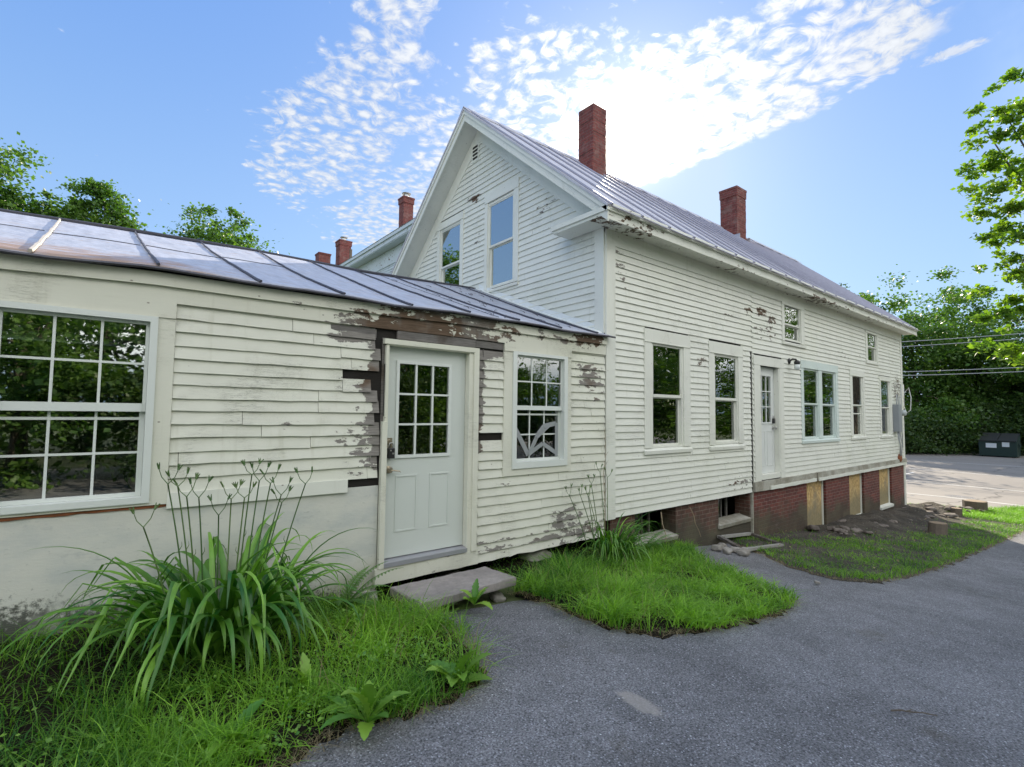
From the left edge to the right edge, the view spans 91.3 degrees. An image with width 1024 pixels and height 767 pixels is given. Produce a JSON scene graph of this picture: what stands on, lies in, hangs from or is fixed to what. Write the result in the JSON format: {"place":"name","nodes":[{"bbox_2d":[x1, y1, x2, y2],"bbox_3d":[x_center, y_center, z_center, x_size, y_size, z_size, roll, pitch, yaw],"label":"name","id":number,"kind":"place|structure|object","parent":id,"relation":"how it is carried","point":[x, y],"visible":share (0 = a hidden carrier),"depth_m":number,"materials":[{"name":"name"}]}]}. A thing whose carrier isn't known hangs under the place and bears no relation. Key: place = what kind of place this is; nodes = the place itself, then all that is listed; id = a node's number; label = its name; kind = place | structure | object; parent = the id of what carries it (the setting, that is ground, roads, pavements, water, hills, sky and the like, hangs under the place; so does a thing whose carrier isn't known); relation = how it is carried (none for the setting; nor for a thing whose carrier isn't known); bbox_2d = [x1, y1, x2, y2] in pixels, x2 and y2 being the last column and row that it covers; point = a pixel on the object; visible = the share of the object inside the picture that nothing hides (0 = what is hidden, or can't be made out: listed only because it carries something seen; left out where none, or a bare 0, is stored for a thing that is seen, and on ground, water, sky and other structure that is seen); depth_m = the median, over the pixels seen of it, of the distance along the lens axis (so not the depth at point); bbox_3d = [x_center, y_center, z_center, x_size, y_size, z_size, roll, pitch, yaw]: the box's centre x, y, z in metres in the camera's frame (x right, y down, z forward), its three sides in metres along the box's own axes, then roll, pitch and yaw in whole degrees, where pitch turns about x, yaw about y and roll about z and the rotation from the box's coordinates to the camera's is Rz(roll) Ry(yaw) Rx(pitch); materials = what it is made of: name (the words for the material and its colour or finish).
{"place":"outdoors","nodes":[
{"label":"outdoors","id":0,"kind":"place"},
{"bbox_2d":[0,0,1023,407],"label":"sky","id":1,"kind":"structure","parent":0,"point":[842,124],"materials":[{"name":"blue"}]},
{"bbox_2d":[290,495,1023,766],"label":"driveway","id":2,"kind":"structure","parent":0,"point":[836,673],"depth_m":3.22,"materials":[{"name":"grey asphalt"}]},
{"bbox_2d":[0,571,519,766],"bbox_3d":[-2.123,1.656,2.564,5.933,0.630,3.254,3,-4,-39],"label":"grass","id":3,"kind":"structure","parent":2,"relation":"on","point":[177,753],"depth_m":2.73,"materials":[{"name":"green plant"}]},
{"bbox_2d":[0,458,372,715],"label":"daylily plant","id":4,"kind":"object","parent":3,"relation":"on","point":[190,612],"visible":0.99,"depth_m":3.07,"materials":[{"name":"green plant"}]},
{"bbox_2d":[183,698,277,766],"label":"broad leaf weed","id":5,"kind":"object","parent":3,"relation":"on","point":[255,705],"visible":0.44,"depth_m":2.42,"materials":[{"name":"green plant"}]},
{"bbox_2d":[282,652,333,688],"bbox_3d":[-1.192,1.682,2.873,0.331,0.181,0.218,2,-4,-19],"label":"broad leaf weed","id":6,"kind":"object","parent":3,"relation":"on","point":[305,666],"visible":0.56,"depth_m":2.92,"materials":[{"name":"green plant"}]},
{"bbox_2d":[319,680,409,740],"bbox_3d":[-0.753,1.647,2.585,0.482,0.292,0.458,3,-4,-31],"label":"broad leaf weed","id":7,"kind":"object","parent":3,"relation":"on","point":[367,697],"visible":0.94,"depth_m":2.60,"materials":[{"name":"green plant"}]},
{"bbox_2d":[326,561,403,612],"bbox_3d":[-1.238,1.737,4.152,0.576,0.440,0.512,3,-4,-39],"label":"fern","id":8,"kind":"object","parent":3,"relation":"on","point":[345,592],"visible":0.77,"depth_m":4.20,"materials":[{"name":"green plant"}]},
{"bbox_2d":[435,570,460,577],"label":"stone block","id":9,"kind":"structure","parent":3,"relation":"on","point":[448,572],"depth_m":5.40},
{"bbox_2d":[390,566,515,609],"bbox_3d":[-0.523,1.906,4.693,1.102,0.086,0.502,3,-4,-39],"label":"stone step","id":10,"kind":"object","parent":3,"relation":"on","point":[489,578],"visible":0.78,"depth_m":4.62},
{"bbox_2d":[426,649,492,686],"bbox_3d":[-0.319,1.701,2.996,0.386,0.270,0.330,0,-3,9],"label":"broad leaf weed","id":11,"kind":"object","parent":3,"relation":"on","point":[459,674],"visible":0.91,"depth_m":3.01,"materials":[{"name":"green plant"}]},
{"bbox_2d":[350,589,377,601],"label":"stone block","id":12,"kind":"structure","parent":2,"relation":"on","point":[376,599],"depth_m":4.56,"materials":[{"name":"grey stone"}]},
{"bbox_2d":[459,578,492,609],"bbox_3d":[-0.322,1.843,4.376,0.263,0.200,0.290,1,-3,-13],"label":"broad leaf weed","id":13,"kind":"object","parent":2,"relation":"on","point":[474,597],"visible":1,"depth_m":4.41,"materials":[{"name":"green plant"}]},
{"bbox_2d":[489,590,505,602],"bbox_3d":[-0.140,2.068,4.842,0.119,0.073,0.152,13,1,-24],"label":"prop stone","id":14,"kind":"object","parent":2,"relation":"on","point":[497,596],"visible":0.95,"depth_m":4.80,"materials":[{"name":"grey stone"}]},
{"bbox_2d":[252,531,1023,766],"bbox_3d":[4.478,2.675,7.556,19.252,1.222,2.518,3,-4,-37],"label":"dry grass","id":15,"kind":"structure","parent":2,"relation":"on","point":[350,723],"depth_m":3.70,"materials":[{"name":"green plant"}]},
{"bbox_2d":[463,534,815,639],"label":"grass","id":16,"kind":"structure","parent":2,"relation":"on","point":[624,597],"depth_m":4.92,"materials":[{"name":"green plant"}]},
{"bbox_2d":[274,549,744,702],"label":"tall grass stems","id":17,"kind":"object","parent":16,"relation":"on","point":[480,621],"visible":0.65,"depth_m":3.58,"materials":[{"name":"green plant"}]},
{"bbox_2d":[520,549,551,561],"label":"stone block","id":18,"kind":"structure","parent":16,"relation":"on","point":[538,552],"depth_m":5.97,"materials":[{"name":"grey stone"}]},
{"bbox_2d":[565,461,672,563],"bbox_3d":[1.414,1.607,6.073,1.594,1.273,0.873,3,-4,-39],"label":"daylily plant","id":19,"kind":"object","parent":16,"relation":"on","point":[615,546],"visible":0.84,"depth_m":6.14,"materials":[{"name":"green plant"}]},
{"bbox_2d":[475,541,783,625],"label":"ground cover weeds","id":20,"kind":"object","parent":16,"relation":"on","point":[661,612],"visible":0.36,"depth_m":5.25,"materials":[{"name":"green plant"}]},
{"bbox_2d":[646,530,676,549],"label":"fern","id":21,"kind":"object","parent":16,"relation":"on","point":[649,542],"visible":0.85,"depth_m":6.81,"materials":[{"name":"green plant"}]},
{"bbox_2d":[711,544,723,550],"bbox_3d":[3.225,2.573,7.843,0.170,0.089,0.133,9,-19,-38],"label":"stone","id":22,"kind":"object","parent":2,"relation":"on","point":[717,547],"visible":0.93,"depth_m":7.79,"materials":[{"name":"grey stone"}]},
{"bbox_2d":[722,547,732,553],"bbox_3d":[3.295,2.560,7.643,0.105,0.070,0.135,-6,10,-19],"label":"stone","id":23,"kind":"object","parent":2,"relation":"on","point":[726,550],"visible":1,"depth_m":7.62,"materials":[{"name":"grey stone"}]},
{"bbox_2d":[730,546,739,552],"bbox_3d":[3.493,2.599,7.826,0.152,0.080,0.119,0,-9,15],"label":"stone","id":24,"kind":"object","parent":2,"relation":"on","point":[734,549],"visible":0.46,"depth_m":7.78,"materials":[{"name":"grey stone"}]},
{"bbox_2d":[736,547,749,556],"bbox_3d":[3.528,2.567,7.624,0.154,0.103,0.197,-12,-5,42],"label":"stone","id":25,"kind":"object","parent":2,"relation":"on","point":[743,551],"visible":0.99,"depth_m":7.57,"materials":[{"name":"grey stone"}]},
{"bbox_2d":[890,709,936,715],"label":"fallen twig","id":26,"kind":"object","parent":2,"relation":"on","point":[894,710],"visible":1,"depth_m":3.02,"materials":[{"name":"brown plant"}]},
{"bbox_2d":[438,418,1023,610],"bbox_3d":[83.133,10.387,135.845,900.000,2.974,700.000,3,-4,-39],"label":"ground","id":27,"kind":"structure","parent":0,"point":[508,595],"depth_m":4.95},
{"bbox_2d":[0,131,60,213],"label":"broadleaf tree","id":28,"kind":"object","parent":27,"relation":"on","point":[9,199],"visible":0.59,"depth_m":19.14,"materials":[{"name":"green plant"}]},
{"bbox_2d":[18,188,73,217],"bbox_3d":[-19.098,-2.712,20.577,3.201,10.577,3.028,3,-4,-39],"label":"broadleaf tree","id":29,"kind":"object","parent":27,"relation":"on","point":[48,208],"visible":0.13,"depth_m":20.55,"materials":[{"name":"green plant"}]},
{"bbox_2d":[50,176,155,230],"bbox_3d":[-17.163,-2.972,20.973,3.771,11.178,3.426,1,-3,-2],"label":"broadleaf tree","id":30,"kind":"object","parent":27,"relation":"on","point":[114,213],"visible":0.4,"depth_m":20.70,"materials":[{"name":"green plant"}]},
{"bbox_2d":[144,200,289,254],"bbox_3d":[-12.925,-2.448,21.591,6.240,10.954,6.127,3,-4,-39],"label":"broadleaf tree","id":31,"kind":"object","parent":27,"relation":"on","point":[214,234],"visible":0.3,"depth_m":21.36,"materials":[{"name":"green plant"}]},
{"bbox_2d":[315,252,331,262],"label":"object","id":32,"kind":"structure","parent":27,"relation":"on","point":[323,257],"depth_m":37.31,"materials":[{"name":"red brick"}]},
{"bbox_2d":[335,192,414,273],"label":"neighbour house","id":33,"kind":"structure","parent":27,"relation":"on","point":[381,255],"depth_m":20.84,"materials":[{"name":"white paint"}]},
{"bbox_2d":[0,103,921,642],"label":"white house","id":34,"kind":"structure","parent":27,"relation":"on","point":[510,337],"depth_m":6.29,"materials":[{"name":"paint"}]},
{"bbox_2d":[0,282,176,517],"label":"window","id":35,"kind":"structure","parent":34,"relation":"in","point":[159,318],"depth_m":3.50,"materials":[{"name":"paint"}]},
{"bbox_2d":[387,442,394,458],"bbox_3d":[-1.163,0.643,4.809,0.070,0.152,0.042,3,-4,-39],"label":"lock box","id":36,"kind":"object","parent":34,"relation":"attached to","point":[390,453],"visible":0.98,"depth_m":4.79,"materials":[{"name":"black plastic"}]},
{"bbox_2d":[383,346,465,558],"bbox_3d":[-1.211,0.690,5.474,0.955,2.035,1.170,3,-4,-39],"label":"door","id":37,"kind":"structure","parent":34,"relation":"in","point":[424,505],"depth_m":5.08,"materials":[{"name":"paint"}]},
{"bbox_2d":[436,210,463,284],"bbox_3d":[-1.230,-2.455,10.101,0.137,1.785,1.024,3,-4,-39],"label":"window","id":38,"kind":"structure","parent":34,"relation":"in","point":[450,235],"depth_m":10.12,"materials":[{"name":"paint"}]},
{"bbox_2d":[483,177,519,292],"bbox_3d":[-0.166,-2.544,8.772,0.137,1.835,1.004,3,-4,-39],"label":"window","id":39,"kind":"structure","parent":34,"relation":"in","point":[501,225],"depth_m":8.79,"materials":[{"name":"paint"}]},
{"bbox_2d":[502,341,571,476],"bbox_3d":[0.296,0.303,6.019,1.075,1.539,0.130,3,-4,-39],"label":"window","id":40,"kind":"structure","parent":34,"relation":"in","point":[536,423],"depth_m":6.00,"materials":[{"name":"paint"}]},
{"bbox_2d":[603,429,607,502],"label":"climbing vine","id":41,"kind":"object","parent":34,"relation":"attached to","point":[603,473],"visible":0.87,"depth_m":6.62,"materials":[{"name":"green plant"}]},
{"bbox_2d":[635,512,678,546],"bbox_3d":[2.070,2.119,7.486,1.030,0.505,0.290,3,-4,-39],"label":"basement window","id":42,"kind":"structure","parent":34,"relation":"in","point":[637,516],"depth_m":7.54,"materials":[{"name":"grey wood"}]},
{"bbox_2d":[643,328,692,454],"bbox_3d":[2.368,0.135,7.680,1.219,1.850,0.137,3,-4,-39],"label":"window","id":43,"kind":"structure","parent":34,"relation":"in","point":[667,374],"depth_m":7.69,"materials":[{"name":"paint"}]},
{"bbox_2d":[708,340,745,450],"bbox_3d":[3.723,0.222,8.760,1.169,1.843,0.137,3,-4,-39],"label":"window","id":44,"kind":"structure","parent":34,"relation":"in","point":[726,409],"depth_m":8.78,"materials":[{"name":"paint"}]},
{"bbox_2d":[718,497,751,528],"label":"basement window","id":45,"kind":"structure","parent":34,"relation":"in","point":[726,521],"depth_m":8.96,"materials":[{"name":"grey wood"}]},
{"bbox_2d":[760,366,776,473],"bbox_3d":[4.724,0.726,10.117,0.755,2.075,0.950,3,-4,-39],"label":"door","id":46,"kind":"structure","parent":34,"relation":"in","point":[767,380],"depth_m":9.87,"materials":[{"name":"white paint"}]},
{"bbox_2d":[781,301,805,348],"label":"window","id":47,"kind":"structure","parent":34,"relation":"in","point":[792,316],"depth_m":10.62,"materials":[{"name":"paint"}]},
{"bbox_2d":[800,360,840,443],"bbox_3d":[6.957,0.430,11.336,2.119,1.790,0.137,3,-4,-39],"label":"window","id":48,"kind":"structure","parent":34,"relation":"in","point":[819,381],"depth_m":11.26,"materials":[{"name":"white paint"}]},
{"bbox_2d":[849,369,866,439],"bbox_3d":[8.818,0.546,12.819,1.094,1.755,0.137,3,-4,-39],"label":"window","id":49,"kind":"structure","parent":34,"relation":"in","point":[857,378],"depth_m":12.90,"materials":[{"name":"paint"}]},
{"bbox_2d":[865,330,879,365],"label":"window","id":50,"kind":"structure","parent":34,"relation":"in","point":[871,339],"depth_m":13.75,"materials":[{"name":"paint"}]},
{"bbox_2d":[878,376,893,437],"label":"window","id":51,"kind":"structure","parent":34,"relation":"in","point":[885,391],"depth_m":14.33,"materials":[{"name":"paint"}]},
{"bbox_2d":[902,367,1019,371],"bbox_3d":[25.435,-1.482,30.032,0.041,1.491,46.275,4,-5,-45],"label":"power line","id":52,"kind":"object","parent":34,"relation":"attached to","point":[962,369],"visible":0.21,"depth_m":29.11,"materials":[{"name":"grey metal"}]},
{"bbox_2d":[901,333,1023,341],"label":"power line","id":53,"kind":"object","parent":34,"relation":"attached to","point":[963,337],"visible":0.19,"depth_m":29.15,"materials":[{"name":"grey metal"}]},
{"bbox_2d":[902,338,1023,346],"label":"power line","id":54,"kind":"object","parent":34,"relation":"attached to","point":[958,343],"visible":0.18,"depth_m":29.48,"materials":[{"name":"grey metal"}]},
{"bbox_2d":[903,371,1023,375],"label":"power line","id":55,"kind":"object","parent":34,"relation":"attached to","point":[964,373],"visible":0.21,"depth_m":28.98,"materials":[{"name":"grey metal"}]},
{"bbox_2d":[859,290,977,419],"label":"broadleaf tree","id":56,"kind":"object","parent":27,"relation":"on","point":[869,297],"visible":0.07,"depth_m":45.21,"materials":[{"name":"green plant"}]},
{"bbox_2d":[904,411,944,454],"bbox_3d":[31.129,3.898,41.467,6.795,3.872,7.973,0,-3,17],"label":"bush","id":57,"kind":"object","parent":27,"relation":"on","point":[908,441],"visible":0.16,"depth_m":39.41,"materials":[{"name":"green plant"}]},
{"bbox_2d":[904,404,970,453],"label":"bush","id":58,"kind":"object","parent":27,"relation":"on","point":[938,428],"visible":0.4,"depth_m":40.35,"materials":[{"name":"green plant"}]},
{"bbox_2d":[875,264,1023,432],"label":"broadleaf tree","id":59,"kind":"object","parent":27,"relation":"on","point":[945,402],"visible":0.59,"depth_m":43.55,"materials":[{"name":"green plant"}]},
{"bbox_2d":[906,410,995,455],"bbox_3d":[34.620,4.026,41.299,7.890,3.670,7.798,3,-4,-39],"label":"bush","id":60,"kind":"object","parent":27,"relation":"on","point":[966,439],"visible":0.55,"depth_m":39.95,"materials":[{"name":"green plant"}]},
{"bbox_2d":[899,282,1023,427],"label":"broadleaf tree","id":61,"kind":"object","parent":27,"relation":"on","point":[963,389],"visible":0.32,"depth_m":44.83,"materials":[{"name":"green plant"}]},
{"bbox_2d":[908,309,1023,419],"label":"broadleaf tree","id":62,"kind":"object","parent":27,"relation":"on","point":[982,356],"visible":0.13,"depth_m":44.86,"materials":[{"name":"green plant"}]},
{"bbox_2d":[922,403,1023,452],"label":"bush","id":63,"kind":"object","parent":27,"relation":"on","point":[978,412],"visible":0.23,"depth_m":41.01,"materials":[{"name":"green plant"}]},
{"bbox_2d":[950,66,1023,370],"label":"maple tree","id":64,"kind":"object","parent":27,"relation":"on","point":[996,161],"visible":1,"depth_m":20.04,"materials":[{"name":"green plant"}]},
{"bbox_2d":[952,396,1023,452],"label":"bush","id":65,"kind":"object","parent":27,"relation":"on","point":[1001,419],"visible":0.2,"depth_m":41.75,"materials":[{"name":"green plant"}]},
{"bbox_2d":[962,390,1023,452],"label":"bush","id":66,"kind":"object","parent":27,"relation":"on","point":[1017,407],"visible":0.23,"depth_m":41.70,"materials":[{"name":"green plant"}]},
{"bbox_2d":[964,314,1023,437],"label":"broadleaf tree","id":67,"kind":"object","parent":27,"relation":"on","point":[1020,385],"visible":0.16,"depth_m":44.98,"materials":[{"name":"green plant"}]},
{"bbox_2d":[971,304,1023,425],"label":"broadleaf tree","id":68,"kind":"object","parent":27,"relation":"on","point":[1017,373],"visible":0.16,"depth_m":42.31,"materials":[{"name":"green plant"}]},
{"bbox_2d":[994,405,1023,449],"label":"bush","id":69,"kind":"object","parent":27,"relation":"on","point":[1022,439],"visible":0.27,"depth_m":41.38,"materials":[{"name":"green plant"}]},
{"bbox_2d":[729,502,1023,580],"bbox_3d":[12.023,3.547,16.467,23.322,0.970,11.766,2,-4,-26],"label":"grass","id":70,"kind":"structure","parent":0,"point":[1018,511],"depth_m":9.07,"materials":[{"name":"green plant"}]},
{"bbox_2d":[731,502,1023,584],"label":"soil bed","id":71,"kind":"object","parent":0,"point":[901,516],"visible":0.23,"depth_m":9.73,"materials":[{"name":"brown soil"}]},
{"bbox_2d":[717,532,783,550],"bbox_3d":[3.988,2.660,8.427,1.416,0.185,0.680,3,-4,-39],"label":"old window sash","id":72,"kind":"object","parent":71,"relation":"on","point":[734,544],"visible":0.79,"depth_m":8.44,"materials":[{"name":"grey wood"}]},
{"bbox_2d":[807,525,819,530],"bbox_3d":[6.335,3.033,10.518,0.178,0.104,0.228,11,-12,8],"label":"rock","id":73,"kind":"object","parent":71,"relation":"on","point":[813,527],"visible":0.96,"depth_m":10.43,"materials":[{"name":"grey stone"}]},
{"bbox_2d":[837,529,847,532],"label":"rock","id":74,"kind":"object","parent":71,"relation":"on","point":[842,530],"visible":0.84,"depth_m":10.37,"materials":[{"name":"grey stone"}]},
{"bbox_2d":[840,526,849,530],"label":"rock","id":75,"kind":"object","parent":71,"relation":"on","point":[846,528],"visible":0.67,"depth_m":10.57,"materials":[{"name":"grey stone"}]},
{"bbox_2d":[850,528,862,532],"bbox_3d":[7.240,3.098,10.534,0.210,0.075,0.165,-2,8,-17],"label":"rock","id":76,"kind":"object","parent":71,"relation":"on","point":[856,530],"visible":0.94,"depth_m":10.49,"materials":[{"name":"grey stone"}]},
{"bbox_2d":[772,508,1001,567],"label":"dead leaves","id":77,"kind":"object","parent":71,"relation":"on","point":[887,536],"visible":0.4,"depth_m":9.33,"materials":[{"name":"brown plant"}]},
{"bbox_2d":[925,506,936,510],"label":"rubble stone","id":78,"kind":"object","parent":71,"relation":"on","point":[930,508],"visible":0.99,"depth_m":14.38,"materials":[{"name":"grey stone"}]},
{"bbox_2d":[927,521,947,535],"bbox_3d":[9.410,3.249,11.069,0.512,0.316,0.367,3,-4,-39],"label":"tree stump","id":79,"kind":"object","parent":71,"relation":"on","point":[938,528],"visible":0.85,"depth_m":10.98,"materials":[{"name":"brown wood"}]},
{"bbox_2d":[944,513,957,517],"bbox_3d":[12.155,3.647,13.854,0.264,0.074,0.207,-6,4,-5],"label":"rubble stone","id":80,"kind":"object","parent":71,"relation":"on","point":[951,515],"visible":0.99,"depth_m":13.79,"materials":[{"name":"grey stone"}]},
{"bbox_2d":[951,507,962,516],"bbox_3d":[12.650,3.707,14.234,0.340,0.316,0.273,3,-4,-39],"label":"tree stump","id":81,"kind":"object","parent":71,"relation":"on","point":[957,511],"visible":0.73,"depth_m":14.16,"materials":[{"name":"brown wood"}]},
{"bbox_2d":[962,499,987,511],"bbox_3d":[14.256,3.804,15.404,0.621,0.386,0.624,3,-4,-39],"label":"tree stump","id":82,"kind":"object","parent":71,"relation":"on","point":[978,504],"visible":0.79,"depth_m":15.21,"materials":[{"name":"brown wood"}]},
{"bbox_2d":[905,451,1023,509],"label":"parking lot","id":83,"kind":"structure","parent":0,"point":[992,469],"depth_m":24.28,"materials":[{"name":"grey asphalt"}]},
{"bbox_2d":[910,493,1023,505],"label":"parking line","id":84,"kind":"object","parent":83,"relation":"on","point":[960,498],"visible":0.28,"depth_m":18.18,"materials":[{"name":"paint"}]},
{"bbox_2d":[913,481,1023,491],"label":"parking line","id":85,"kind":"object","parent":83,"relation":"on","point":[969,486],"visible":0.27,"depth_m":21.51,"materials":[{"name":"paint"}]},
{"bbox_2d":[978,433,1020,457],"bbox_3d":[37.527,4.761,38.509,2.020,1.857,2.320,3,-4,-39],"label":"dumpster","id":86,"kind":"object","parent":83,"relation":"on","point":[1007,444],"visible":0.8,"depth_m":38.06,"materials":[{"name":"green metal"}]}
]}

